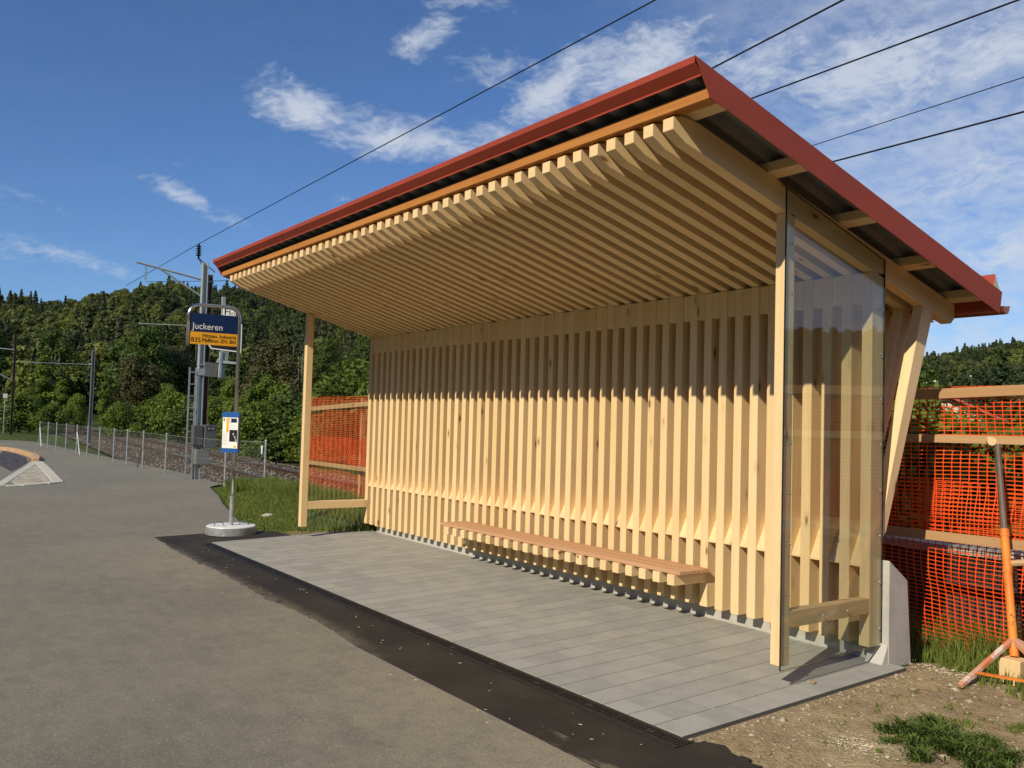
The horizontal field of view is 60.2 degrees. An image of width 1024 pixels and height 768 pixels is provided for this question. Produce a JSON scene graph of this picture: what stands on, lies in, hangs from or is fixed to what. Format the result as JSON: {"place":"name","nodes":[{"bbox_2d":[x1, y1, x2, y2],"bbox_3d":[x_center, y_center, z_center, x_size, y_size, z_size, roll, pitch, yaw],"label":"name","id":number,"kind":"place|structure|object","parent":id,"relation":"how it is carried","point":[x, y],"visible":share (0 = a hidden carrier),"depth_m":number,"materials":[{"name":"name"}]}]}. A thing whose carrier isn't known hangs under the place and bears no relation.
{"place":"outdoors","nodes":[
{"label":"outdoors","id":0,"kind":"place"},
{"bbox_2d":[51,304,267,422],"bbox_3d":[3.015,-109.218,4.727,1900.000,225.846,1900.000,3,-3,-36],"label":"hills","id":1,"kind":"structure","parent":0,"point":[94,416],"depth_m":146.27,"materials":[{"name":"green plant"}]},
{"bbox_2d":[204,297,241,377],"bbox_3d":[-14.412,-2.320,43.951,1.867,4.029,0.544,2,-3,-9],"label":"railway signal","id":2,"kind":"object","parent":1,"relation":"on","point":[211,369],"visible":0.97,"depth_m":43.80,"materials":[{"name":"grey metal"}]},
{"bbox_2d":[0,273,1023,410],"bbox_3d":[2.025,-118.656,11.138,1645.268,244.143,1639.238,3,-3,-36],"label":"forest","id":3,"kind":"object","parent":1,"relation":"on","point":[97,322],"depth_m":276.58,"materials":[{"name":"green plant"}]},
{"bbox_2d":[240,0,843,314],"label":"overhead wire","id":4,"kind":"object","parent":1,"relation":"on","point":[803,20],"visible":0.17,"depth_m":12.14,"materials":[{"name":"black metal"}]},
{"bbox_2d":[166,0,1019,314],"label":"overhead wire","id":5,"kind":"object","parent":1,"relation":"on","point":[852,60],"visible":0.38,"depth_m":14.80,"materials":[{"name":"black metal"}]},
{"bbox_2d":[251,111,1023,313],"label":"overhead wire","id":6,"kind":"object","parent":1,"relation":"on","point":[891,146],"visible":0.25,"depth_m":19.17,"materials":[{"name":"black metal"}]},
{"bbox_2d":[272,77,1023,320],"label":"overhead wire","id":7,"kind":"object","parent":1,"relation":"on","point":[893,119],"visible":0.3,"depth_m":17.63,"materials":[{"name":"black metal"}]},
{"bbox_2d":[0,440,594,767],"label":"road","id":8,"kind":"structure","parent":0,"point":[124,643],"depth_m":5.68,"materials":[{"name":"grey asphalt"}]},
{"bbox_2d":[0,451,26,470],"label":"cobble gutter","id":9,"kind":"object","parent":8,"relation":"on","point":[11,461],"visible":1,"depth_m":26.14,"materials":[{"name":"grey stone"}]},
{"bbox_2d":[0,461,35,485],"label":"kerb","id":10,"kind":"structure","parent":8,"relation":"on","point":[12,476],"depth_m":21.11,"materials":[{"name":"concrete"}]},
{"bbox_2d":[0,447,40,460],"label":"kerb","id":11,"kind":"structure","parent":8,"relation":"on","point":[33,456],"depth_m":29.15,"materials":[{"name":"orange stone"}]},
{"bbox_2d":[4,461,62,485],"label":"traffic island","id":12,"kind":"structure","parent":8,"relation":"on","point":[40,473],"depth_m":20.13,"materials":[{"name":"concrete"}]},
{"bbox_2d":[154,531,762,767],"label":"asphalt strip","id":13,"kind":"object","parent":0,"point":[548,719],"visible":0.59,"depth_m":5.36,"materials":[{"name":"black asphalt"}]},
{"bbox_2d":[186,303,255,536],"bbox_3d":[-3.797,0.461,11.579,0.984,3.003,0.636,3,-3,-36],"label":"bus stop sign","id":14,"kind":"object","parent":13,"relation":"on","point":[212,329],"visible":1,"depth_m":11.60,"materials":[{"name":"galvanised steel"},{"name":"blue enamel"},{"name":"orange enamel"}]},
{"bbox_2d":[201,543,692,748],"bbox_3d":[-1.426,1.907,7.599,0.137,0.083,7.800,3,-3,-36],"label":"drain channel","id":15,"kind":"object","parent":13,"relation":"in","point":[657,734],"visible":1,"depth_m":5.79,"materials":[{"name":"metal"}]},
{"bbox_2d":[0,421,940,666],"bbox_3d":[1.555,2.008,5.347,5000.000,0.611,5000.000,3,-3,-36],"label":"ground","id":16,"kind":"structure","parent":0,"point":[24,435],"depth_m":43.39,"materials":[{"name":"green plant"}]},
{"bbox_2d":[3,394,7,432],"bbox_3d":[-31.867,1.947,55.449,0.240,2.690,0.094,3,-3,-36],"label":"sign","id":17,"kind":"object","parent":16,"relation":"on","point":[4,396],"visible":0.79,"depth_m":55.46,"materials":[{"name":"metal"}]},
{"bbox_2d":[0,343,11,383],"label":"birch tree","id":18,"kind":"object","parent":16,"relation":"on","point":[4,364],"visible":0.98,"depth_m":100.54,"materials":[{"name":"green plant"}]},
{"bbox_2d":[0,319,13,371],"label":"birch tree","id":19,"kind":"object","parent":16,"relation":"on","point":[3,342],"visible":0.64,"depth_m":103.03,"materials":[{"name":"green plant"}]},
{"bbox_2d":[0,334,16,434],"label":"line pole","id":20,"kind":"object","parent":16,"relation":"on","point":[13,382],"visible":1,"depth_m":59.63,"materials":[{"name":"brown metal"}]},
{"bbox_2d":[0,387,19,430],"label":"bushy tree","id":21,"kind":"object","parent":16,"relation":"on","point":[5,391],"visible":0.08,"depth_m":69.15,"materials":[{"name":"green plant"}]},
{"bbox_2d":[0,390,46,432],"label":"bush","id":22,"kind":"object","parent":16,"relation":"on","point":[20,398],"visible":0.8,"depth_m":64.43,"materials":[{"name":"green plant"}]},
{"bbox_2d":[20,386,40,431],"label":"leafy tree","id":23,"kind":"object","parent":16,"relation":"on","point":[31,391],"visible":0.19,"depth_m":66.52,"materials":[{"name":"green plant"}]},
{"bbox_2d":[26,351,55,429],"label":"slim tree","id":24,"kind":"object","parent":16,"relation":"on","point":[43,386],"visible":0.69,"depth_m":75.54,"materials":[{"name":"green plant"}]},
{"bbox_2d":[27,338,56,416],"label":"spruce tree","id":25,"kind":"object","parent":16,"relation":"on","point":[40,350],"visible":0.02,"depth_m":95.23,"materials":[{"name":"green plant"}]},
{"bbox_2d":[27,401,72,433],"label":"bush","id":26,"kind":"object","parent":16,"relation":"on","point":[54,412],"visible":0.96,"depth_m":63.50,"materials":[{"name":"green plant"}]},
{"bbox_2d":[41,329,75,401],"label":"birch tree","id":27,"kind":"object","parent":16,"relation":"on","point":[59,355],"visible":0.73,"depth_m":85.70,"materials":[{"name":"green plant"}]},
{"bbox_2d":[49,376,69,421],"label":"pale tree","id":28,"kind":"object","parent":16,"relation":"on","point":[60,395],"visible":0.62,"depth_m":74.49,"materials":[{"name":"green plant"}]},
{"bbox_2d":[27,350,95,442],"bbox_3d":[-23.302,0.623,45.186,3.421,4.920,0.169,3,-3,-28],"label":"line pole","id":29,"kind":"object","parent":16,"relation":"on","point":[92,364],"visible":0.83,"depth_m":45.94,"materials":[{"name":"grey metal"}]},
{"bbox_2d":[62,393,88,430],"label":"leafy tree","id":30,"kind":"object","parent":16,"relation":"on","point":[76,408],"visible":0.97,"depth_m":69.79,"materials":[{"name":"green plant"}]},
{"bbox_2d":[94,381,111,430],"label":"sapling","id":31,"kind":"object","parent":16,"relation":"on","point":[101,406],"visible":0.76,"depth_m":68.86,"materials":[{"name":"green plant"}]},
{"bbox_2d":[96,401,133,436],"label":"bush","id":32,"kind":"object","parent":16,"relation":"on","point":[120,421],"visible":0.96,"depth_m":59.69,"materials":[{"name":"green plant"}]},
{"bbox_2d":[93,335,137,404],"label":"leafy tree","id":33,"kind":"object","parent":16,"relation":"on","point":[112,372],"visible":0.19,"depth_m":110.22,"materials":[{"name":"green plant"}]},
{"bbox_2d":[111,352,164,427],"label":"broad tree","id":34,"kind":"object","parent":16,"relation":"on","point":[133,390],"visible":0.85,"depth_m":89.38,"materials":[{"name":"green plant"}]},
{"bbox_2d":[124,397,163,438],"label":"bush","id":35,"kind":"object","parent":16,"relation":"on","point":[146,409],"visible":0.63,"depth_m":58.75,"materials":[{"name":"green plant"}]},
{"bbox_2d":[112,328,179,428],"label":"leafy tree","id":36,"kind":"object","parent":16,"relation":"on","point":[152,350],"visible":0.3,"depth_m":92.62,"materials":[{"name":"green plant"}]},
{"bbox_2d":[118,319,178,428],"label":"leafy tree","id":37,"kind":"object","parent":16,"relation":"on","point":[167,359],"visible":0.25,"depth_m":94.15,"materials":[{"name":"green plant"}]},
{"bbox_2d":[38,421,266,486],"bbox_3d":[-12.184,1.850,26.643,0.470,1.118,22.466,4,-3,-38],"label":"chain link fence","id":38,"kind":"object","parent":16,"relation":"on","point":[143,449],"visible":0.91,"depth_m":23.49,"materials":[{"name":"metal"}]},
{"bbox_2d":[153,383,174,435],"bbox_3d":[-25.433,2.035,65.160,2.356,4.315,1.868,0,-3,24],"label":"leafy tree","id":39,"kind":"object","parent":16,"relation":"on","point":[166,389],"visible":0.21,"depth_m":64.94,"materials":[{"name":"green plant"}]},
{"bbox_2d":[145,391,192,441],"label":"bush","id":40,"kind":"object","parent":16,"relation":"on","point":[155,420],"visible":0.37,"depth_m":53.63,"materials":[{"name":"green plant"}]},
{"bbox_2d":[136,243,214,448],"bbox_3d":[-17.034,-1.967,44.507,3.826,10.580,0.466,3,-3,-36],"label":"catenary mast","id":41,"kind":"object","parent":16,"relation":"on","point":[207,355],"visible":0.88,"depth_m":45.31,"materials":[{"name":"grey metal"}]},
{"bbox_2d":[145,280,229,281],"bbox_3d":[-13.537,-4.290,36.881,0.023,1.956,16.862,3,-3,-34],"label":"overhead wire","id":42,"kind":"object","parent":41,"relation":"hanging from","point":[175,281],"visible":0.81,"depth_m":39.57,"materials":[{"name":"black metal"}]},
{"bbox_2d":[126,0,655,285],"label":"overhead wire","id":43,"kind":"object","parent":41,"relation":"attached to","point":[437,116],"visible":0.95,"depth_m":24.52,"materials":[{"name":"black metal"}]},
{"bbox_2d":[161,400,195,442],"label":"shrub","id":44,"kind":"object","parent":16,"relation":"on","point":[176,427],"visible":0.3,"depth_m":51.04,"materials":[{"name":"green plant"}]},
{"bbox_2d":[164,346,196,401],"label":"dark tree","id":45,"kind":"object","parent":16,"relation":"on","point":[183,364],"visible":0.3,"depth_m":98.29,"materials":[{"name":"green plant"}]},
{"bbox_2d":[18,424,364,498],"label":"track bed","id":46,"kind":"object","parent":16,"relation":"on","point":[71,433],"visible":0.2,"depth_m":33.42,"materials":[{"name":"grey gravel"}]},
{"bbox_2d":[62,426,364,491],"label":"railway track","id":47,"kind":"structure","parent":46,"relation":"on","point":[268,467],"depth_m":29.82,"materials":[{"name":"metal"}]},
{"bbox_2d":[184,262,216,479],"bbox_3d":[-7.060,-0.225,20.211,0.605,5.150,0.404,3,-3,-36],"label":"catenary mast","id":48,"kind":"object","parent":16,"relation":"on","point":[199,431],"visible":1,"depth_m":20.15,"materials":[{"name":"grey metal"}]},
{"bbox_2d":[192,395,226,446],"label":"bush","id":49,"kind":"object","parent":16,"relation":"on","point":[214,404],"visible":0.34,"depth_m":48.67,"materials":[{"name":"green plant"}]},
{"bbox_2d":[208,377,215,394],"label":"leafy tree","id":50,"kind":"object","parent":16,"relation":"on","point":[210,380],"visible":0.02,"depth_m":132.01,"materials":[{"name":"green plant"}]},
{"bbox_2d":[208,363,221,415],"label":"spruce tree","id":51,"kind":"object","parent":16,"relation":"on","point":[213,392],"visible":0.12,"depth_m":119.47,"materials":[{"name":"green plant"}]},
{"bbox_2d":[218,376,242,423],"bbox_3d":[-16.923,1.698,53.262,1.808,4.438,2.280,3,-3,-26],"label":"leafy tree","id":52,"kind":"object","parent":16,"relation":"on","point":[227,394],"visible":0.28,"depth_m":53.06,"materials":[{"name":"green plant"}]},
{"bbox_2d":[217,355,248,393],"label":"birch tree","id":53,"kind":"object","parent":16,"relation":"on","point":[229,371],"visible":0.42,"depth_m":94.73,"materials":[{"name":"green plant"}]},
{"bbox_2d":[215,397,255,449],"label":"bush","id":54,"kind":"object","parent":16,"relation":"on","point":[229,406],"visible":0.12,"depth_m":42.55,"materials":[{"name":"green plant"}]},
{"bbox_2d":[227,352,245,396],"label":"spruce tree","id":55,"kind":"object","parent":16,"relation":"on","point":[234,354],"visible":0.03,"depth_m":128.76,"materials":[{"name":"green plant"}]},
{"bbox_2d":[238,321,268,397],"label":"spruce tree","id":56,"kind":"object","parent":16,"relation":"on","point":[256,336],"visible":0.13,"depth_m":99.63,"materials":[{"name":"green plant"}]},
{"bbox_2d":[240,372,273,412],"bbox_3d":[-13.556,1.558,48.065,2.575,4.455,2.042,0,-3,34],"label":"leafy tree","id":57,"kind":"object","parent":16,"relation":"on","point":[263,382],"visible":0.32,"depth_m":47.84,"materials":[{"name":"green plant"}]},
{"bbox_2d":[236,399,278,456],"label":"bush","id":58,"kind":"object","parent":16,"relation":"on","point":[253,419],"visible":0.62,"depth_m":38.05,"materials":[{"name":"green plant"}]},
{"bbox_2d":[239,338,303,400],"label":"dark tree","id":59,"kind":"object","parent":16,"relation":"on","point":[276,357],"visible":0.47,"depth_m":92.17,"materials":[{"name":"green plant"}]},
{"bbox_2d":[264,381,296,446],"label":"bush","id":60,"kind":"object","parent":16,"relation":"on","point":[279,391],"visible":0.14,"depth_m":40.37,"materials":[{"name":"green plant"}]},
{"bbox_2d":[247,391,343,463],"bbox_3d":[-8.423,1.948,35.097,3.127,3.301,4.038,1,-3,22],"label":"shrub","id":61,"kind":"object","parent":16,"relation":"on","point":[282,423],"visible":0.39,"depth_m":34.23,"materials":[{"name":"green plant"}]},
{"bbox_2d":[216,474,376,534],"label":"grass","id":62,"kind":"structure","parent":16,"relation":"on","point":[255,498],"depth_m":14.08,"materials":[{"name":"green plant"}]},
{"bbox_2d":[274,406,331,465],"bbox_3d":[-7.691,2.042,33.003,1.786,2.615,2.615,4,-3,-45],"label":"bush","id":63,"kind":"object","parent":16,"relation":"on","point":[294,453],"visible":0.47,"depth_m":32.80,"materials":[{"name":"green plant"}]},
{"bbox_2d":[283,529,349,534],"bbox_3d":[-2.435,2.005,12.133,1.582,0.046,0.600,3,-3,-36],"label":"earth edge","id":64,"kind":"object","parent":16,"relation":"on","point":[300,532],"visible":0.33,"depth_m":11.88,"materials":[{"name":"soil"}]},
{"bbox_2d":[301,341,341,392],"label":"leafy tree","id":65,"kind":"object","parent":16,"relation":"on","point":[316,375],"visible":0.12,"depth_m":106.23,"materials":[{"name":"green plant"}]},
{"bbox_2d":[313,334,342,378],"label":"birch tree","id":66,"kind":"object","parent":16,"relation":"on","point":[330,346],"visible":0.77,"depth_m":91.63,"materials":[{"name":"green plant"}]},
{"bbox_2d":[301,373,358,461],"bbox_3d":[-7.670,1.583,35.899,2.991,4.046,3.420,1,-2,6],"label":"bush","id":67,"kind":"object","parent":16,"relation":"on","point":[324,390],"visible":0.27,"depth_m":35.45,"materials":[{"name":"green plant"}]},
{"bbox_2d":[319,354,369,460],"bbox_3d":[-6.550,1.231,37.206,3.609,5.056,5.284,1,-3,21],"label":"bush","id":68,"kind":"object","parent":16,"relation":"on","point":[351,372],"visible":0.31,"depth_m":36.14,"materials":[{"name":"green plant"}]},
{"bbox_2d":[337,366,368,457],"bbox_3d":[-5.694,1.382,36.227,3.471,4.695,3.969,2,-3,-15],"label":"bush","id":69,"kind":"object","parent":16,"relation":"on","point":[361,391],"visible":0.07,"depth_m":35.85,"materials":[{"name":"green plant"}]},
{"bbox_2d":[350,333,369,366],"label":"birch tree","id":70,"kind":"object","parent":16,"relation":"on","point":[362,347],"visible":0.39,"depth_m":96.78,"materials":[{"name":"green plant"}]},
{"bbox_2d":[87,510,1023,767],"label":"wood shavings","id":71,"kind":"object","parent":16,"relation":"on","point":[860,747],"visible":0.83,"depth_m":4.66},
{"bbox_2d":[308,385,1023,656],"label":"safety fence","id":72,"kind":"object","parent":16,"relation":"on","point":[960,393],"visible":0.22,"depth_m":6.66,"materials":[{"name":"orange plastic"}]},
{"bbox_2d":[884,336,947,501],"bbox_3d":[4.100,0.947,9.399,1.604,3.209,1.096,2,-2,-7],"label":"bush","id":73,"kind":"object","parent":16,"relation":"on","point":[922,378],"visible":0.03,"depth_m":9.34,"materials":[{"name":"green plant"}]},
{"bbox_2d":[917,364,941,388],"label":"birch tree","id":74,"kind":"object","parent":16,"relation":"on","point":[935,374],"visible":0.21,"depth_m":134.25,"materials":[{"name":"green plant"}]},
{"bbox_2d":[884,399,999,535],"bbox_3d":[3.813,1.245,8.433,1.625,2.403,1.422,2,-3,-20],"label":"bush","id":75,"kind":"object","parent":16,"relation":"on","point":[923,406],"visible":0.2,"depth_m":8.19,"materials":[{"name":"green plant"}]},
{"bbox_2d":[883,535,1023,640],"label":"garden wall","id":76,"kind":"structure","parent":16,"relation":"on","point":[957,579],"depth_m":7.21,"materials":[{"name":"plastic"}]},
{"bbox_2d":[954,378,965,401],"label":"spruce tree","id":77,"kind":"object","parent":16,"relation":"on","point":[957,383],"visible":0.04,"depth_m":125.88,"materials":[{"name":"green plant"}]},
{"bbox_2d":[916,404,1008,508],"bbox_3d":[4.626,1.384,9.171,1.571,2.373,1.986,2,-2,-7],"label":"shrub","id":78,"kind":"object","parent":16,"relation":"on","point":[979,416],"visible":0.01,"depth_m":9.16,"materials":[{"name":"green plant"}]},
{"bbox_2d":[909,601,1023,700],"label":"grass","id":79,"kind":"structure","parent":16,"relation":"on","point":[931,651],"depth_m":6.34,"materials":[{"name":"green plant"}]},
{"bbox_2d":[926,388,1010,424],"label":"house","id":80,"kind":"structure","parent":16,"relation":"on","point":[962,404],"depth_m":37.27,"materials":[{"name":"ceramic"}]},
{"bbox_2d":[915,416,1023,538],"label":"bush","id":81,"kind":"object","parent":16,"relation":"on","point":[992,432],"visible":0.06,"depth_m":8.27,"materials":[{"name":"green plant"}]},
{"bbox_2d":[925,396,1023,538],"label":"shrub","id":82,"kind":"object","parent":16,"relation":"on","point":[999,425],"visible":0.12,"depth_m":8.27,"materials":[{"name":"green plant"}]},
{"bbox_2d":[970,368,981,405],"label":"spruce tree","id":83,"kind":"object","parent":16,"relation":"on","point":[975,381],"visible":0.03,"depth_m":129.46,"materials":[{"name":"green plant"}]},
{"bbox_2d":[972,363,1001,417],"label":"spruce tree","id":84,"kind":"object","parent":16,"relation":"on","point":[984,379],"visible":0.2,"depth_m":93.77,"materials":[{"name":"green plant"}]},
{"bbox_2d":[981,417,1023,537],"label":"bush","id":85,"kind":"object","parent":16,"relation":"on","point":[1016,446],"visible":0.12,"depth_m":8.37,"materials":[{"name":"green plant"}]},
{"bbox_2d":[984,349,1023,426],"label":"spruce tree","id":86,"kind":"object","parent":16,"relation":"on","point":[1001,369],"visible":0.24,"depth_m":98.25,"materials":[{"name":"green plant"}]},
{"bbox_2d":[0,0,1023,355],"label":"sky","id":87,"kind":"structure","parent":0,"point":[132,131],"materials":[{"name":"blue"}]},
{"bbox_2d":[212,530,905,738],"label":"paving","id":88,"kind":"structure","parent":0,"point":[657,665],"depth_m":6.60,"materials":[{"name":"grey concrete"}]},
{"bbox_2d":[213,55,1009,671],"bbox_3d":[-0.049,0.301,8.699,3.436,3.692,7.969,3,-3,-36],"label":"bus shelter","id":89,"kind":"object","parent":88,"relation":"on","point":[647,337],"visible":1,"depth_m":6.90,"materials":[{"name":"brown wood"}]},
{"bbox_2d":[693,663,1023,767],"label":"soil path","id":90,"kind":"structure","parent":0,"point":[796,755],"depth_m":4.82,"materials":[{"name":"brown soil"}]},
{"bbox_2d":[688,666,1023,767],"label":"pebbles","id":91,"kind":"object","parent":90,"relation":"on","point":[782,719],"visible":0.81,"depth_m":4.97,"materials":[{"name":"gravel"}]},
{"bbox_2d":[751,679,1023,767],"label":"weeds","id":92,"kind":"object","parent":90,"relation":"on","point":[1011,726],"visible":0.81,"depth_m":4.81,"materials":[{"name":"green plant"}]},
{"bbox_2d":[872,709,1023,767],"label":"weed clump","id":93,"kind":"object","parent":90,"relation":"on","point":[962,746],"visible":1,"depth_m":4.42,"materials":[{"name":"green plant"}]},
{"bbox_2d":[958,436,1023,687],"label":"scaffold prop","id":94,"kind":"object","parent":90,"relation":"on","point":[1013,643],"visible":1,"depth_m":5.80,"materials":[{"name":"orange paint"},{"name":"dark steel"}]},
{"bbox_2d":[1011,559,1023,566],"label":"pole","id":95,"kind":"object","parent":94,"relation":"on","point":[1017,563],"visible":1,"depth_m":5.87,"materials":[{"name":"beige wood"}]},
{"bbox_2d":[999,655,1023,685],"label":"timber block","id":96,"kind":"object","parent":90,"relation":"on","point":[1012,664],"depth_m":5.58,"materials":[{"name":"brown wood"}]}
]}

